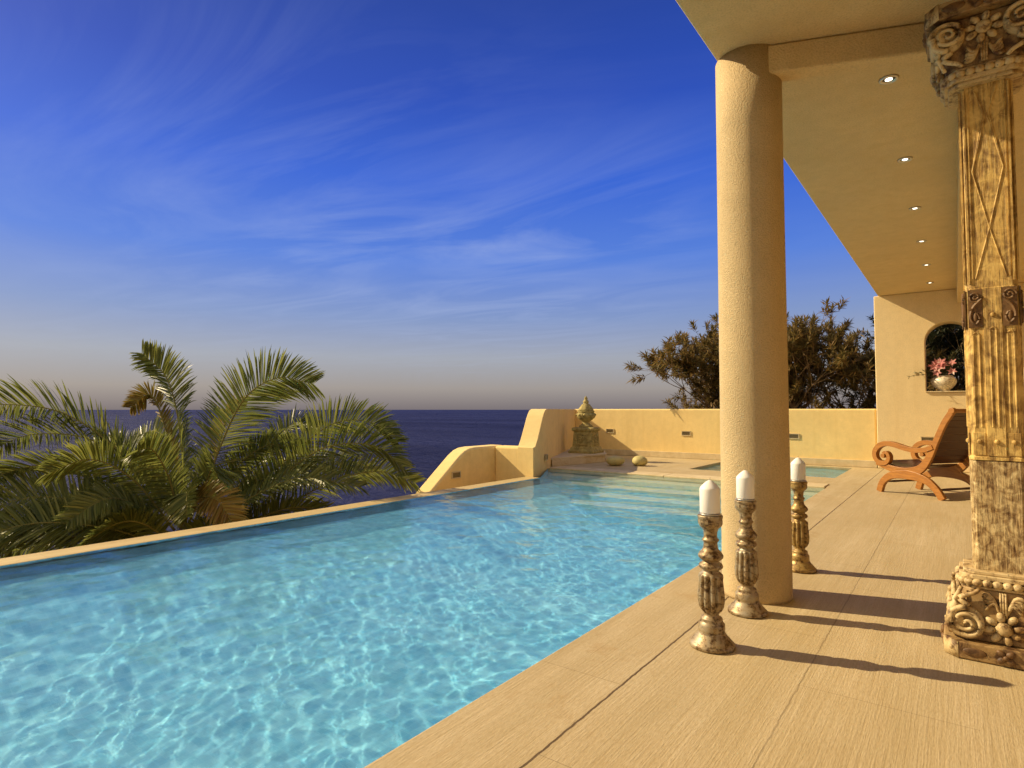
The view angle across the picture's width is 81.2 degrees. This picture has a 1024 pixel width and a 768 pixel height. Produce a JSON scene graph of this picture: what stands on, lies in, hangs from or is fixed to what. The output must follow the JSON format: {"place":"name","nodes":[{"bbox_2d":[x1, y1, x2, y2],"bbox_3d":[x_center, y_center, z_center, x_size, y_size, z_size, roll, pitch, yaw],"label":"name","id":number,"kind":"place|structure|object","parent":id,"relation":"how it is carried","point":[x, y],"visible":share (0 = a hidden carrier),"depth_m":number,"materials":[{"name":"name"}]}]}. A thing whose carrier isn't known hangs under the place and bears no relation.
{"place":"outdoors","nodes":[
{"label":"outdoors","id":0,"kind":"place"},
{"bbox_2d":[0,410,528,556],"bbox_3d":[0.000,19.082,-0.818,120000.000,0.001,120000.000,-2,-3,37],"label":"sea","id":1,"kind":"structure","parent":0,"point":[436,438],"depth_m":477.81,"materials":[{"name":"blue liquid"}]},
{"bbox_2d":[0,0,958,409],"label":"sky","id":2,"kind":"structure","parent":0,"point":[428,204],"materials":[{"name":"blue"}]},
{"bbox_2d":[364,455,1023,767],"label":"deck","id":3,"kind":"structure","parent":0,"point":[842,659],"depth_m":2.42,"materials":[{"name":"wood"}]},
{"bbox_2d":[0,469,547,566],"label":"pool basin","id":4,"kind":"object","parent":3,"relation":"in","point":[245,526],"visible":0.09,"depth_m":5.65,"materials":[{"name":"stone"}]},
{"bbox_2d":[0,477,537,565],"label":"pool coping","id":5,"kind":"object","parent":4,"relation":"on","point":[72,550],"visible":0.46,"depth_m":5.60,"materials":[{"name":"stone"}]},
{"bbox_2d":[0,469,824,767],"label":"pool water","id":6,"kind":"structure","parent":4,"relation":"in","point":[360,637],"depth_m":3.18,"materials":[{"name":"blue liquid"}]},
{"bbox_2d":[517,409,574,477],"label":"side wall","id":7,"kind":"structure","parent":3,"relation":"on","point":[550,432],"depth_m":10.83,"materials":[{"name":"paint"}]},
{"bbox_2d":[551,449,606,466],"bbox_3d":[1.508,1.561,12.674,0.985,0.166,2.747,-1,-3,14],"label":"raised ledge","id":8,"kind":"object","parent":3,"relation":"on","point":[565,458],"visible":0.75,"depth_m":12.13,"materials":[{"name":"stone"}]},
{"bbox_2d":[568,396,603,453],"bbox_3d":[1.611,0.878,13.001,0.580,1.225,0.580,-2,-3,33],"label":"stone urn","id":9,"kind":"object","parent":8,"relation":"on","point":[585,437],"visible":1,"depth_m":12.84,"materials":[{"name":"beige stone"}]},
{"bbox_2d":[606,456,624,465],"bbox_3d":[2.034,1.509,11.756,0.362,0.189,0.363,0,-2,2],"label":"round stone","id":10,"kind":"object","parent":3,"relation":"on","point":[615,460],"visible":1,"depth_m":11.62,"materials":[{"name":"beige stone"}]},
{"bbox_2d":[632,456,647,465],"bbox_3d":[2.502,1.503,11.701,0.299,0.197,0.286,-1,-3,19],"label":"round stone","id":11,"kind":"object","parent":3,"relation":"on","point":[639,461],"visible":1,"depth_m":11.60,"materials":[{"name":"beige stone"}]},
{"bbox_2d":[549,466,828,487],"bbox_3d":[2.670,1.552,9.988,4.655,0.074,0.405,-2,-3,37],"label":"terrace coping","id":12,"kind":"object","parent":3,"relation":"on","point":[718,478],"visible":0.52,"depth_m":10.13,"materials":[{"name":"stone"}]},
{"bbox_2d":[689,512,735,653],"bbox_3d":[0.932,0.912,2.796,0.206,0.612,0.206,-1,-3,19],"label":"candle holder","id":13,"kind":"object","parent":3,"relation":"on","point":[710,636],"visible":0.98,"depth_m":2.75,"materials":[{"name":"gold metal"}]},
{"bbox_2d":[699,479,720,513],"bbox_3d":[0.932,0.522,2.813,0.093,0.164,0.093,-2,-3,37],"label":"candle","id":14,"kind":"object","parent":13,"relation":"on","point":[709,490],"visible":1,"depth_m":2.77,"materials":[{"name":"wax"}]},
{"bbox_2d":[575,409,877,467],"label":"terrace wall","id":15,"kind":"structure","parent":3,"relation":"on","point":[838,437],"depth_m":13.17,"materials":[{"name":"paint"}]},
{"bbox_2d":[606,429,613,432],"bbox_3d":[2.393,1.147,14.615,0.210,0.110,0.014,-2,-3,37],"label":"wall light","id":16,"kind":"object","parent":15,"relation":"attached to","point":[609,430],"visible":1,"depth_m":14.62,"materials":[{"name":"stone"}]},
{"bbox_2d":[681,431,690,435],"bbox_3d":[3.927,1.113,13.477,0.210,0.110,0.014,-2,-3,37],"label":"wall light","id":17,"kind":"object","parent":15,"relation":"attached to","point":[685,433],"visible":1,"depth_m":13.48,"materials":[{"name":"stone"}]},
{"bbox_2d":[789,433,798,438],"bbox_3d":[5.726,1.061,12.143,0.210,0.110,0.014,-2,-3,37],"label":"wall light","id":18,"kind":"object","parent":15,"relation":"attached to","point":[793,436],"visible":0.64,"depth_m":12.14,"materials":[{"name":"stone"}]},
{"bbox_2d":[727,498,767,618],"bbox_3d":[1.276,0.932,3.251,0.206,0.612,0.206,2,-3,-32],"label":"candle holder","id":19,"kind":"object","parent":3,"relation":"on","point":[745,603],"visible":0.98,"depth_m":3.21,"materials":[{"name":"gold metal"}]},
{"bbox_2d":[736,470,754,498],"bbox_3d":[1.276,0.542,3.267,0.093,0.164,0.093,-2,-3,37],"label":"candle","id":20,"kind":"object","parent":19,"relation":"on","point":[744,484],"visible":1,"depth_m":3.23,"materials":[{"name":"wax"}]},
{"bbox_2d":[715,44,792,604],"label":"round column","id":21,"kind":"structure","parent":3,"relation":"on","point":[754,395],"depth_m":3.48,"materials":[{"name":"paint"}]},
{"bbox_2d":[697,464,847,477],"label":"spa water","id":22,"kind":"structure","parent":3,"relation":"in","point":[822,472],"depth_m":11.03,"materials":[{"name":"blue liquid"}]},
{"bbox_2d":[790,479,816,573],"bbox_3d":[1.977,0.969,4.111,0.206,0.612,0.206,0,-2,6],"label":"candle holder","id":23,"kind":"object","parent":3,"relation":"on","point":[802,563],"visible":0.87,"depth_m":4.07,"materials":[{"name":"gold metal"}]},
{"bbox_2d":[791,458,805,479],"bbox_3d":[1.977,0.579,4.128,0.093,0.164,0.093,-2,-3,37],"label":"candle","id":24,"kind":"object","parent":23,"relation":"on","point":[798,468],"visible":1,"depth_m":4.09,"materials":[{"name":"wax"}]},
{"bbox_2d":[872,408,969,500],"bbox_3d":[5.432,0.878,7.711,0.780,1.140,1.126,1,-3,-18],"label":"lounge chair","id":25,"kind":"object","parent":3,"relation":"on","point":[948,444],"visible":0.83,"depth_m":7.56,"materials":[{"name":"brown wood"}]},
{"bbox_2d":[874,282,1023,472],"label":"end wall","id":26,"kind":"structure","parent":3,"relation":"on","point":[911,410],"depth_m":10.98,"materials":[{"name":"paint"}]},
{"bbox_2d":[921,436,933,440],"bbox_3d":[7.494,1.002,10.769,0.210,0.110,0.014,-2,-3,37],"label":"wall light","id":27,"kind":"object","parent":26,"relation":"attached to","point":[926,438],"visible":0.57,"depth_m":10.78,"materials":[{"name":"metal"}]},
{"bbox_2d":[931,375,956,390],"bbox_3d":[7.816,-0.011,10.810,0.390,0.284,0.390,-2,-3,37],"label":"vase","id":28,"kind":"object","parent":26,"relation":"on","point":[943,382],"visible":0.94,"depth_m":10.69,"materials":[{"name":"ceramic"}]},
{"bbox_2d":[907,347,961,378],"bbox_3d":[7.623,-0.350,10.838,0.898,0.616,0.395,-1,-3,19],"label":"flower arrangement","id":29,"kind":"object","parent":28,"relation":"in","point":[938,366],"visible":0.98,"depth_m":10.74,"materials":[{"name":"pink plant"}]},
{"bbox_2d":[922,0,1023,669],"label":"carved column","id":30,"kind":"structure","parent":3,"relation":"on","point":[975,52],"depth_m":2.70,"materials":[{"name":"beige stone"}]},
{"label":"garden ground","id":31,"kind":"structure","parent":0,"visible":0},
{"bbox_2d":[0,491,26,558],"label":"palm tree","id":32,"kind":"object","parent":31,"relation":"on","point":[9,554],"visible":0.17,"depth_m":7.27,"materials":[{"name":"green plant"}]},
{"bbox_2d":[0,338,426,557],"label":"palm tree","id":33,"kind":"object","parent":31,"relation":"on","point":[96,510],"visible":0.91,"depth_m":8.10,"materials":[{"name":"green plant"}]},
{"bbox_2d":[416,445,517,493],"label":"wall","id":34,"kind":"structure","parent":31,"relation":"on","point":[478,464],"depth_m":9.91,"materials":[{"name":"paint"}]},
{"bbox_2d":[452,471,460,478],"bbox_3d":[-0.886,1.448,9.508,0.014,0.110,0.210,-2,-3,37],"label":"wall light","id":35,"kind":"object","parent":34,"relation":"attached to","point":[456,474],"visible":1,"depth_m":9.51,"materials":[{"name":"metal"}]},
{"bbox_2d":[623,312,804,408],"bbox_3d":[5.239,0.042,14.855,4.134,4.403,5.134,-2,-3,37],"label":"oleander shrub","id":36,"kind":"object","parent":31,"relation":"on","point":[691,361],"visible":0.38,"depth_m":14.61,"materials":[{"name":"green plant"}]},
{"bbox_2d":[687,359,819,408],"bbox_3d":[6.120,0.648,15.322,3.190,3.240,3.750,-1,-3,14],"label":"oleander shrub","id":37,"kind":"object","parent":31,"relation":"on","point":[707,394],"visible":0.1,"depth_m":15.07,"materials":[{"name":"green plant"}]},
{"bbox_2d":[702,295,875,408],"bbox_3d":[6.665,0.151,14.194,3.820,4.130,3.908,-2,-3,37],"label":"oleander shrub","id":38,"kind":"object","parent":31,"relation":"on","point":[805,338],"visible":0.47,"depth_m":13.01,"materials":[{"name":"green plant"}]},
{"bbox_2d":[788,314,965,408],"bbox_3d":[7.711,0.234,13.430,4.252,3.908,3.373,-2,-3,37],"label":"oleander shrub","id":39,"kind":"object","parent":31,"relation":"on","point":[869,401],"visible":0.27,"depth_m":12.96,"materials":[{"name":"green plant"}]},
{"bbox_2d":[853,315,965,395],"bbox_3d":[9.828,-0.120,12.983,4.297,4.362,5.000,-2,-3,37],"label":"garden bush","id":40,"kind":"object","parent":31,"relation":"on","point":[950,337],"visible":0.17,"depth_m":12.72,"materials":[{"name":"green plant"}]},
{"bbox_3d":[6.044,-0.474,1.202,0.300,3.246,17.100,-2,-3,37],"label":"house wall","id":41,"kind":"object","parent":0,"visible":0},
{"bbox_2d":[676,0,1023,302],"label":"roof","id":42,"kind":"structure","parent":41,"relation":"on","point":[854,130],"depth_m":4.54,"materials":[{"name":"paint"}]},
{"bbox_2d":[878,74,898,84],"bbox_3d":[2.451,-1.980,3.886,0.116,0.009,0.116,-2,-3,37],"label":"downlight","id":43,"kind":"object","parent":42,"relation":"attached to","point":[888,79],"visible":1,"depth_m":3.88,"materials":[{"name":"silver metal"}]},
{"bbox_2d":[897,156,912,162],"bbox_3d":[3.377,-1.927,5.132,0.116,0.009,0.116,-2,-3,37],"label":"downlight","id":44,"kind":"object","parent":42,"relation":"attached to","point":[905,159],"visible":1,"depth_m":5.12,"materials":[{"name":"white metal"}]},
{"bbox_2d":[909,206,920,210],"bbox_3d":[4.302,-1.873,6.378,0.116,0.009,0.116,-2,-3,37],"label":"downlight","id":45,"kind":"object","parent":42,"relation":"attached to","point":[914,208],"visible":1,"depth_m":6.37,"materials":[{"name":"white metal"}]}
]}

